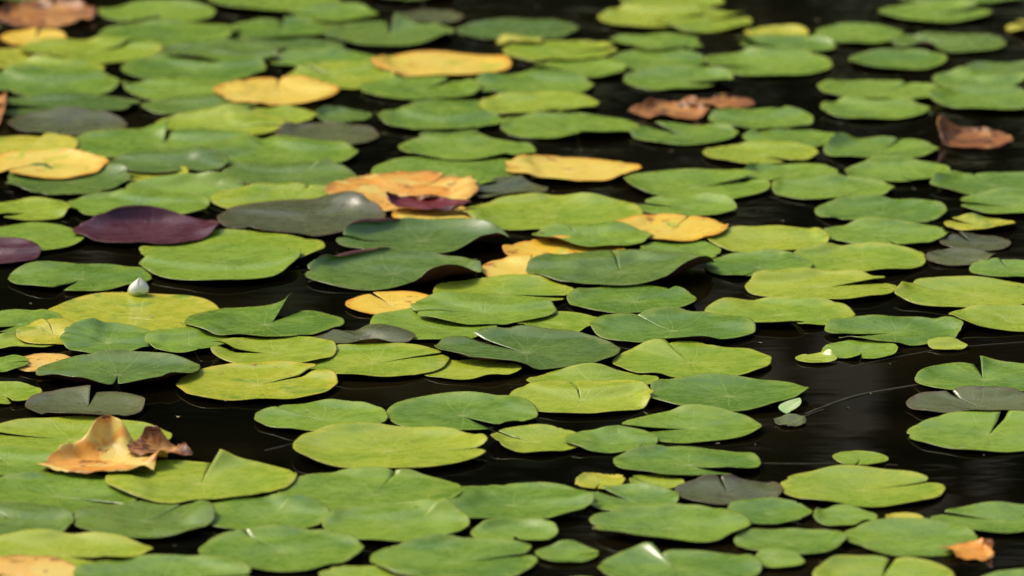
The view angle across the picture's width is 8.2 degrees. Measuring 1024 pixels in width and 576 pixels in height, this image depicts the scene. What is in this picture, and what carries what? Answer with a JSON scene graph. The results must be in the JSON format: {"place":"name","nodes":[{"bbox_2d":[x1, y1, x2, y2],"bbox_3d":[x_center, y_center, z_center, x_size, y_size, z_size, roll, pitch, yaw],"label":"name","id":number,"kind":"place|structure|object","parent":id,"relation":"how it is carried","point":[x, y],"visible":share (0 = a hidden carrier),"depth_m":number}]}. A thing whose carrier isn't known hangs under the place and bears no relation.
{"place":"outdoors","nodes":[
{"label":"outdoors","id":0,"kind":"place"},
{"bbox_2d":[0,0,1023,575],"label":"pond water","id":1,"kind":"structure","parent":0,"point":[210,428],"depth_m":12.93},
{"bbox_2d":[0,502,73,534],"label":"lily pad","id":2,"kind":"object","parent":1,"relation":"on","point":[23,516],"visible":1,"depth_m":11.25},
{"bbox_2d":[0,0,96,28],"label":"fallen leaf","id":3,"kind":"object","parent":1,"relation":"on","point":[43,14],"visible":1,"depth_m":15.83},
{"bbox_2d":[0,148,109,178],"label":"lily pad","id":4,"kind":"object","parent":1,"relation":"on","point":[65,163],"visible":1,"depth_m":14.13},
{"bbox_2d":[0,64,119,95],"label":"lily pad","id":5,"kind":"object","parent":1,"relation":"on","point":[26,79],"visible":1,"depth_m":15.03},
{"bbox_2d":[8,107,127,134],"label":"lily pad","id":6,"kind":"object","parent":1,"relation":"on","point":[72,121],"visible":1,"depth_m":14.57},
{"bbox_2d":[5,163,130,194],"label":"lily pad","id":7,"kind":"object","parent":1,"relation":"on","point":[107,176],"visible":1,"depth_m":13.94},
{"bbox_2d":[0,471,139,514],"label":"lily pad","id":8,"kind":"object","parent":1,"relation":"on","point":[56,489],"visible":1,"depth_m":11.44},
{"bbox_2d":[4,92,139,115],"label":"lily pad","id":9,"kind":"object","parent":1,"relation":"on","point":[80,100],"visible":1,"depth_m":14.78},
{"bbox_2d":[0,529,152,566],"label":"lily pad","id":10,"kind":"object","parent":1,"relation":"on","point":[69,547],"visible":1,"depth_m":11.09},
{"bbox_2d":[8,261,151,290],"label":"lily pad","id":11,"kind":"object","parent":1,"relation":"on","point":[95,277],"visible":1,"depth_m":13.07},
{"bbox_2d":[25,385,144,415],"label":"lily pad","id":12,"kind":"object","parent":1,"relation":"on","point":[72,401],"visible":0.99,"depth_m":12.05},
{"bbox_2d":[0,415,171,452],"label":"lily pad","id":13,"kind":"object","parent":1,"relation":"on","point":[58,431],"visible":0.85,"depth_m":11.85},
{"bbox_2d":[36,415,166,473],"bbox_3d":[-0.658,0.262,11.587,0.190,0.060,0.197,7,14,30],"label":"fallen leaf","id":14,"kind":"object","parent":13,"relation":"on","point":[102,443],"visible":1,"depth_m":11.64},
{"bbox_2d":[19,35,162,63],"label":"lily pad","id":15,"kind":"object","parent":1,"relation":"on","point":[91,49],"visible":1,"depth_m":15.41},
{"bbox_2d":[60,318,150,353],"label":"lily pad","id":16,"kind":"object","parent":1,"relation":"on","point":[90,335],"visible":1,"depth_m":12.53},
{"bbox_2d":[36,349,200,384],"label":"lily pad","id":17,"kind":"object","parent":1,"relation":"on","point":[104,367],"visible":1,"depth_m":12.31},
{"bbox_2d":[48,292,219,330],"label":"lily pad","id":18,"kind":"object","parent":1,"relation":"on","point":[167,311],"visible":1,"depth_m":12.80},
{"bbox_2d":[66,188,209,215],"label":"lily pad","id":19,"kind":"object","parent":1,"relation":"on","point":[93,204],"visible":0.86,"depth_m":13.74},
{"bbox_2d":[73,500,214,537],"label":"lily pad","id":20,"kind":"object","parent":1,"relation":"on","point":[140,519],"visible":1,"depth_m":11.24},
{"bbox_2d":[72,205,220,243],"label":"lily pad","id":21,"kind":"object","parent":1,"relation":"on","point":[139,223],"visible":1,"depth_m":13.51},
{"bbox_2d":[98,0,215,21],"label":"lily pad","id":22,"kind":"object","parent":1,"relation":"on","point":[184,10],"visible":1,"depth_m":15.87},
{"bbox_2d":[74,119,248,157],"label":"lily pad","id":23,"kind":"object","parent":1,"relation":"on","point":[113,143],"visible":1,"depth_m":14.38},
{"bbox_2d":[73,554,250,575],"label":"lily pad","id":24,"kind":"object","parent":1,"relation":"on","point":[169,565],"visible":1,"depth_m":10.93},
{"bbox_2d":[99,19,238,46],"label":"lily pad","id":25,"kind":"object","parent":1,"relation":"on","point":[165,32],"visible":1,"depth_m":15.62},
{"bbox_2d":[109,146,228,172],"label":"lily pad","id":26,"kind":"object","parent":1,"relation":"on","point":[199,158],"visible":1,"depth_m":14.15},
{"bbox_2d":[126,172,249,201],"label":"lily pad","id":27,"kind":"object","parent":1,"relation":"on","point":[209,184],"visible":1,"depth_m":13.90},
{"bbox_2d":[121,52,266,81],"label":"lily pad","id":28,"kind":"object","parent":1,"relation":"on","point":[229,68],"visible":1,"depth_m":15.19},
{"bbox_2d":[105,449,296,502],"bbox_3d":[-0.502,0.305,11.483,0.310,0.026,0.302,0,12,0],"label":"lily pad","id":29,"kind":"object","parent":1,"relation":"on","point":[228,475],"visible":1,"depth_m":11.49},
{"bbox_2d":[139,241,300,280],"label":"lily pad","id":30,"kind":"object","parent":1,"relation":"on","point":[232,260],"visible":1,"depth_m":13.17},
{"bbox_2d":[155,104,286,134],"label":"lily pad","id":31,"kind":"object","parent":1,"relation":"on","point":[233,117],"visible":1,"depth_m":14.57},
{"bbox_2d":[160,38,287,61],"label":"lily pad","id":32,"kind":"object","parent":1,"relation":"on","point":[226,46],"visible":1,"depth_m":15.39},
{"bbox_2d":[139,229,324,257],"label":"lily pad","id":33,"kind":"object","parent":1,"relation":"on","point":[304,245],"visible":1,"depth_m":13.37},
{"bbox_2d":[176,360,337,400],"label":"lily pad","id":34,"kind":"object","parent":1,"relation":"on","point":[247,380],"visible":1,"depth_m":12.21},
{"bbox_2d":[184,293,344,336],"bbox_3d":[-0.441,0.050,12.668,0.285,0.033,0.281,0,12,0],"label":"lily pad","id":35,"kind":"object","parent":1,"relation":"on","point":[256,320],"visible":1,"depth_m":12.68},
{"bbox_2d":[210,183,327,208],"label":"lily pad","id":36,"kind":"object","parent":1,"relation":"on","point":[259,192],"visible":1,"depth_m":13.81},
{"bbox_2d":[209,493,329,529],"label":"lily pad","id":37,"kind":"object","parent":1,"relation":"on","point":[300,510],"visible":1,"depth_m":11.29},
{"bbox_2d":[211,336,336,362],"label":"lily pad","id":38,"kind":"object","parent":1,"relation":"on","point":[302,349],"visible":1,"depth_m":12.45},
{"bbox_2d":[212,75,339,105],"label":"lily pad","id":39,"kind":"object","parent":1,"relation":"on","point":[300,88],"visible":1,"depth_m":14.91},
{"bbox_2d":[200,135,358,164],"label":"lily pad","id":40,"kind":"object","parent":1,"relation":"on","point":[251,148],"visible":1,"depth_m":14.26},
{"bbox_2d":[198,524,363,571],"bbox_3d":[-0.358,0.405,11.046,0.258,0.013,0.264,0,12,0],"label":"lily pad","id":41,"kind":"object","parent":1,"relation":"on","point":[280,548],"visible":1,"depth_m":11.06},
{"bbox_2d":[221,158,356,186],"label":"lily pad","id":42,"kind":"object","parent":1,"relation":"on","point":[324,171],"visible":1,"depth_m":14.03},
{"bbox_2d":[217,191,385,235],"bbox_3d":[-0.402,-0.146,13.591,0.323,0.032,0.363,0,12,0],"label":"lily pad","id":43,"kind":"object","parent":1,"relation":"on","point":[333,213],"visible":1,"depth_m":13.62},
{"bbox_2d":[254,399,387,430],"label":"lily pad","id":44,"kind":"object","parent":1,"relation":"on","point":[316,415],"visible":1,"depth_m":11.96},
{"bbox_2d":[274,122,378,144],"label":"lily pad","id":45,"kind":"object","parent":1,"relation":"on","point":[350,134],"visible":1,"depth_m":14.46},
{"bbox_2d":[287,61,395,88],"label":"lily pad","id":46,"kind":"object","parent":1,"relation":"on","point":[347,75],"visible":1,"depth_m":15.12},
{"bbox_2d":[277,467,463,511],"bbox_3d":[-0.226,0.324,11.418,0.299,0.017,0.295,0,12,0],"label":"lily pad","id":47,"kind":"object","parent":1,"relation":"on","point":[353,487],"visible":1,"depth_m":11.46},
{"bbox_2d":[304,342,449,376],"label":"lily pad","id":48,"kind":"object","parent":1,"relation":"on","point":[376,359],"visible":1,"depth_m":12.38},
{"bbox_2d":[324,12,454,45],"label":"lily pad","id":49,"kind":"object","parent":1,"relation":"on","point":[405,31],"visible":1,"depth_m":15.61},
{"bbox_2d":[293,422,487,467],"bbox_3d":[-0.200,0.261,11.711,0.320,0.019,0.314,0,12,0],"label":"lily pad","id":50,"kind":"object","parent":1,"relation":"on","point":[356,444],"visible":1,"depth_m":11.74},
{"bbox_2d":[305,247,482,290],"bbox_3d":[-0.217,-0.045,13.088,0.326,0.044,0.306,0,12,0],"label":"lily pad","id":51,"kind":"object","parent":1,"relation":"on","point":[378,268],"visible":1,"depth_m":13.12},
{"bbox_2d":[322,498,469,541],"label":"lily pad","id":52,"kind":"object","parent":1,"relation":"on","point":[401,521],"visible":1,"depth_m":11.24},
{"bbox_2d":[324,170,479,211],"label":"lily pad","id":53,"kind":"object","parent":1,"relation":"on","point":[374,187],"visible":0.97,"depth_m":13.88},
{"bbox_2d":[360,76,482,99],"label":"lily pad","id":54,"kind":"object","parent":1,"relation":"on","point":[400,87],"visible":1,"depth_m":14.94},
{"bbox_2d":[336,217,508,252],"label":"lily pad","id":55,"kind":"object","parent":1,"relation":"on","point":[441,235],"visible":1,"depth_m":13.44},
{"bbox_2d":[370,308,496,339],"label":"lily pad","id":56,"kind":"object","parent":1,"relation":"on","point":[422,327],"visible":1,"depth_m":12.66},
{"bbox_2d":[378,105,503,129],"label":"lily pad","id":57,"kind":"object","parent":1,"relation":"on","point":[415,117],"visible":1,"depth_m":14.61},
{"bbox_2d":[371,51,511,76],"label":"lily pad","id":58,"kind":"object","parent":1,"relation":"on","point":[425,63],"visible":1,"depth_m":15.23},
{"bbox_2d":[371,156,528,184],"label":"lily pad","id":59,"kind":"object","parent":1,"relation":"on","point":[484,170],"visible":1,"depth_m":14.09},
{"bbox_2d":[370,534,537,575],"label":"lily pad","id":60,"kind":"object","parent":1,"relation":"on","point":[439,555],"visible":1,"depth_m":11.00},
{"bbox_2d":[387,391,537,429],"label":"lily pad","id":61,"kind":"object","parent":1,"relation":"on","point":[457,410],"visible":1,"depth_m":11.99},
{"bbox_2d":[398,134,535,159],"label":"lily pad","id":62,"kind":"object","parent":1,"relation":"on","point":[464,147],"visible":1,"depth_m":14.30},
{"bbox_2d":[411,290,556,324],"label":"lily pad","id":63,"kind":"object","parent":1,"relation":"on","point":[466,308],"visible":1,"depth_m":12.79},
{"bbox_2d":[433,274,573,300],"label":"lily pad","id":64,"kind":"object","parent":1,"relation":"on","point":[521,285],"visible":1,"depth_m":12.98},
{"bbox_2d":[427,482,594,518],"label":"lily pad","id":65,"kind":"object","parent":1,"relation":"on","point":[540,500],"visible":1,"depth_m":11.36},
{"bbox_2d":[471,518,557,539],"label":"lily pad","id":66,"kind":"object","parent":1,"relation":"on","point":[527,529],"visible":1,"depth_m":11.18},
{"bbox_2d":[457,18,577,38],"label":"lily pad","id":67,"kind":"object","parent":1,"relation":"on","point":[494,29],"visible":1,"depth_m":15.65},
{"bbox_2d":[434,325,620,369],"bbox_3d":[0.027,0.103,12.445,0.327,0.022,0.337,0,12,0],"label":"lily pad","id":68,"kind":"object","parent":1,"relation":"on","point":[538,348],"visible":1,"depth_m":12.48},
{"bbox_2d":[475,69,593,92],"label":"lily pad","id":69,"kind":"object","parent":1,"relation":"on","point":[538,80],"visible":1,"depth_m":15.01},
{"bbox_2d":[491,424,579,452],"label":"lily pad","id":70,"kind":"object","parent":1,"relation":"on","point":[539,437],"visible":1,"depth_m":11.79},
{"bbox_2d":[479,91,599,113],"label":"lily pad","id":71,"kind":"object","parent":1,"relation":"on","point":[527,102],"visible":1,"depth_m":14.78},
{"bbox_2d":[461,192,642,229],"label":"lily pad","id":72,"kind":"object","parent":1,"relation":"on","point":[530,211],"visible":1,"depth_m":13.67},
{"bbox_2d":[503,40,617,60],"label":"lily pad","id":73,"kind":"object","parent":1,"relation":"on","point":[543,50],"visible":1,"depth_m":15.38},
{"bbox_2d":[501,112,639,137],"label":"lily pad","id":74,"kind":"object","parent":1,"relation":"on","point":[544,125],"visible":1,"depth_m":14.53},
{"bbox_2d":[505,154,642,180],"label":"lily pad","id":75,"kind":"object","parent":1,"relation":"on","point":[566,168],"visible":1,"depth_m":14.08},
{"bbox_2d":[509,379,653,413],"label":"lily pad","id":76,"kind":"object","parent":1,"relation":"on","point":[556,396],"visible":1,"depth_m":12.10},
{"bbox_2d":[532,221,653,246],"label":"lily pad","id":77,"kind":"object","parent":1,"relation":"on","point":[606,233],"visible":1,"depth_m":13.43},
{"bbox_2d":[564,425,657,452],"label":"lily pad","id":78,"kind":"object","parent":1,"relation":"on","point":[614,439],"visible":1,"depth_m":11.78},
{"bbox_2d":[526,249,714,285],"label":"lily pad","id":79,"kind":"object","parent":1,"relation":"on","point":[631,267],"visible":1,"depth_m":13.13},
{"bbox_2d":[567,284,696,312],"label":"lily pad","id":80,"kind":"object","parent":1,"relation":"on","point":[639,298],"visible":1,"depth_m":12.88},
{"bbox_2d":[589,503,750,542],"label":"lily pad","id":81,"kind":"object","parent":1,"relation":"on","point":[675,522],"visible":1,"depth_m":11.22},
{"bbox_2d":[589,306,755,342],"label":"lily pad","id":82,"kind":"object","parent":1,"relation":"on","point":[670,324],"visible":1,"depth_m":12.64},
{"bbox_2d":[616,213,728,240],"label":"lily pad","id":83,"kind":"object","parent":1,"relation":"on","point":[677,227],"visible":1,"depth_m":13.52},
{"bbox_2d":[624,65,733,89],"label":"lily pad","id":84,"kind":"object","parent":1,"relation":"on","point":[654,77],"visible":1,"depth_m":15.07},
{"bbox_2d":[598,542,761,575],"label":"lily pad","id":85,"kind":"object","parent":1,"relation":"on","point":[646,559],"visible":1,"depth_m":10.96},
{"bbox_2d":[629,121,738,144],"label":"lily pad","id":86,"kind":"object","parent":1,"relation":"on","point":[697,134],"visible":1,"depth_m":14.44},
{"bbox_2d":[613,444,760,474],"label":"lily pad","id":87,"kind":"object","parent":1,"relation":"on","point":[671,460],"visible":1,"depth_m":11.64},
{"bbox_2d":[638,192,736,216],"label":"lily pad","id":88,"kind":"object","parent":1,"relation":"on","point":[706,203],"visible":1,"depth_m":13.72},
{"bbox_2d":[612,339,771,377],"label":"lily pad","id":89,"kind":"object","parent":1,"relation":"on","point":[676,359],"visible":1,"depth_m":12.38},
{"bbox_2d":[622,404,761,442],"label":"lily pad","id":90,"kind":"object","parent":1,"relation":"on","point":[694,423],"visible":1,"depth_m":11.90},
{"bbox_2d":[624,168,770,198],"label":"lily pad","id":91,"kind":"object","parent":1,"relation":"on","point":[681,182],"visible":1,"depth_m":13.93},
{"bbox_2d":[654,4,751,32],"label":"lily pad","id":92,"kind":"object","parent":1,"relation":"on","point":[703,22],"visible":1,"depth_m":15.75},
{"bbox_2d":[675,474,782,504],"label":"lily pad","id":93,"kind":"object","parent":1,"relation":"on","point":[708,488],"visible":1,"depth_m":11.44},
{"bbox_2d":[650,373,808,411],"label":"lily pad","id":94,"kind":"object","parent":1,"relation":"on","point":[733,393],"visible":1,"depth_m":12.14},
{"bbox_2d":[705,249,812,275],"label":"lily pad","id":95,"kind":"object","parent":1,"relation":"on","point":[750,263],"visible":1,"depth_m":13.18},
{"bbox_2d":[702,141,818,163],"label":"lily pad","id":96,"kind":"object","parent":1,"relation":"on","point":[747,152],"visible":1,"depth_m":14.24},
{"bbox_2d":[709,106,813,128],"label":"lily pad","id":97,"kind":"object","parent":1,"relation":"on","point":[784,117],"visible":1,"depth_m":14.61},
{"bbox_2d":[705,225,829,251],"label":"lily pad","id":98,"kind":"object","parent":1,"relation":"on","point":[741,239],"visible":1,"depth_m":13.40},
{"bbox_2d":[705,46,832,75],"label":"lily pad","id":99,"kind":"object","parent":1,"relation":"on","point":[757,61],"visible":1,"depth_m":15.25},
{"bbox_2d":[727,497,811,523],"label":"lily pad","id":100,"kind":"object","parent":1,"relation":"on","point":[769,510],"visible":1,"depth_m":11.31},
{"bbox_2d":[704,296,855,324],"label":"lily pad","id":101,"kind":"object","parent":1,"relation":"on","point":[812,310],"visible":1,"depth_m":12.78},
{"bbox_2d":[734,528,846,554],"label":"lily pad","id":102,"kind":"object","parent":1,"relation":"on","point":[799,541],"visible":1,"depth_m":11.11},
{"bbox_2d":[745,268,896,298],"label":"lily pad","id":103,"kind":"object","parent":1,"relation":"on","point":[801,282],"visible":1,"depth_m":12.99},
{"bbox_2d":[772,173,894,198],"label":"lily pad","id":104,"kind":"object","parent":1,"relation":"on","point":[822,185],"visible":1,"depth_m":13.89},
{"bbox_2d":[794,242,925,271],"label":"lily pad","id":105,"kind":"object","parent":1,"relation":"on","point":[867,256],"visible":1,"depth_m":13.24},
{"bbox_2d":[780,465,945,506],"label":"lily pad","id":106,"kind":"object","parent":1,"relation":"on","point":[859,486],"visible":1,"depth_m":11.46},
{"bbox_2d":[820,96,929,118],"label":"lily pad","id":107,"kind":"object","parent":1,"relation":"on","point":[868,107],"visible":1,"depth_m":14.72},
{"bbox_2d":[817,80,935,99],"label":"lily pad","id":108,"kind":"object","parent":1,"relation":"on","point":[883,89],"visible":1,"depth_m":14.93},
{"bbox_2d":[815,194,946,222],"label":"lily pad","id":109,"kind":"object","parent":1,"relation":"on","point":[881,206],"visible":1,"depth_m":13.68},
{"bbox_2d":[823,133,938,157],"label":"lily pad","id":110,"kind":"object","parent":1,"relation":"on","point":[841,144],"visible":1,"depth_m":14.30},
{"bbox_2d":[812,555,954,575],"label":"lily pad","id":111,"kind":"object","parent":1,"relation":"on","point":[854,565],"visible":1,"depth_m":10.93},
{"bbox_2d":[823,217,947,243],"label":"lily pad","id":112,"kind":"object","parent":1,"relation":"on","point":[886,230],"visible":1,"depth_m":13.47},
{"bbox_2d":[824,315,963,345],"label":"lily pad","id":113,"kind":"object","parent":1,"relation":"on","point":[913,331],"visible":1,"depth_m":12.63},
{"bbox_2d":[844,155,950,181],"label":"lily pad","id":114,"kind":"object","parent":1,"relation":"on","point":[896,168],"visible":1,"depth_m":14.08},
{"bbox_2d":[844,518,977,556],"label":"lily pad","id":115,"kind":"object","parent":1,"relation":"on","point":[928,537],"visible":1,"depth_m":11.14},
{"bbox_2d":[878,0,991,21],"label":"lily pad","id":116,"kind":"object","parent":1,"relation":"on","point":[933,11],"visible":1,"depth_m":15.87},
{"bbox_2d":[892,32,1005,52],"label":"lily pad","id":117,"kind":"object","parent":1,"relation":"on","point":[951,42],"visible":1,"depth_m":15.49},
{"bbox_2d":[894,276,1023,306],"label":"lily pad","id":118,"kind":"object","parent":1,"relation":"on","point":[952,291],"visible":1,"depth_m":12.93},
{"bbox_2d":[906,386,1023,412],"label":"lily pad","id":119,"kind":"object","parent":1,"relation":"on","point":[989,398],"visible":1,"depth_m":12.07},
{"bbox_2d":[907,410,1023,451],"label":"lily pad","id":120,"kind":"object","parent":1,"relation":"on","point":[969,430],"visible":1,"depth_m":11.84},
{"bbox_2d":[914,356,1023,391],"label":"lily pad","id":121,"kind":"object","parent":1,"relation":"on","point":[951,376],"visible":1,"depth_m":12.25},
{"bbox_2d":[929,85,1023,109],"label":"lily pad","id":122,"kind":"object","parent":1,"relation":"on","point":[1008,97],"visible":1,"depth_m":14.83},
{"bbox_2d":[930,171,1023,194],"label":"lily pad","id":123,"kind":"object","parent":1,"relation":"on","point":[967,183],"visible":1,"depth_m":13.95},
{"bbox_2d":[931,501,1023,532],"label":"lily pad","id":124,"kind":"object","parent":1,"relation":"on","point":[1001,517],"visible":1,"depth_m":11.26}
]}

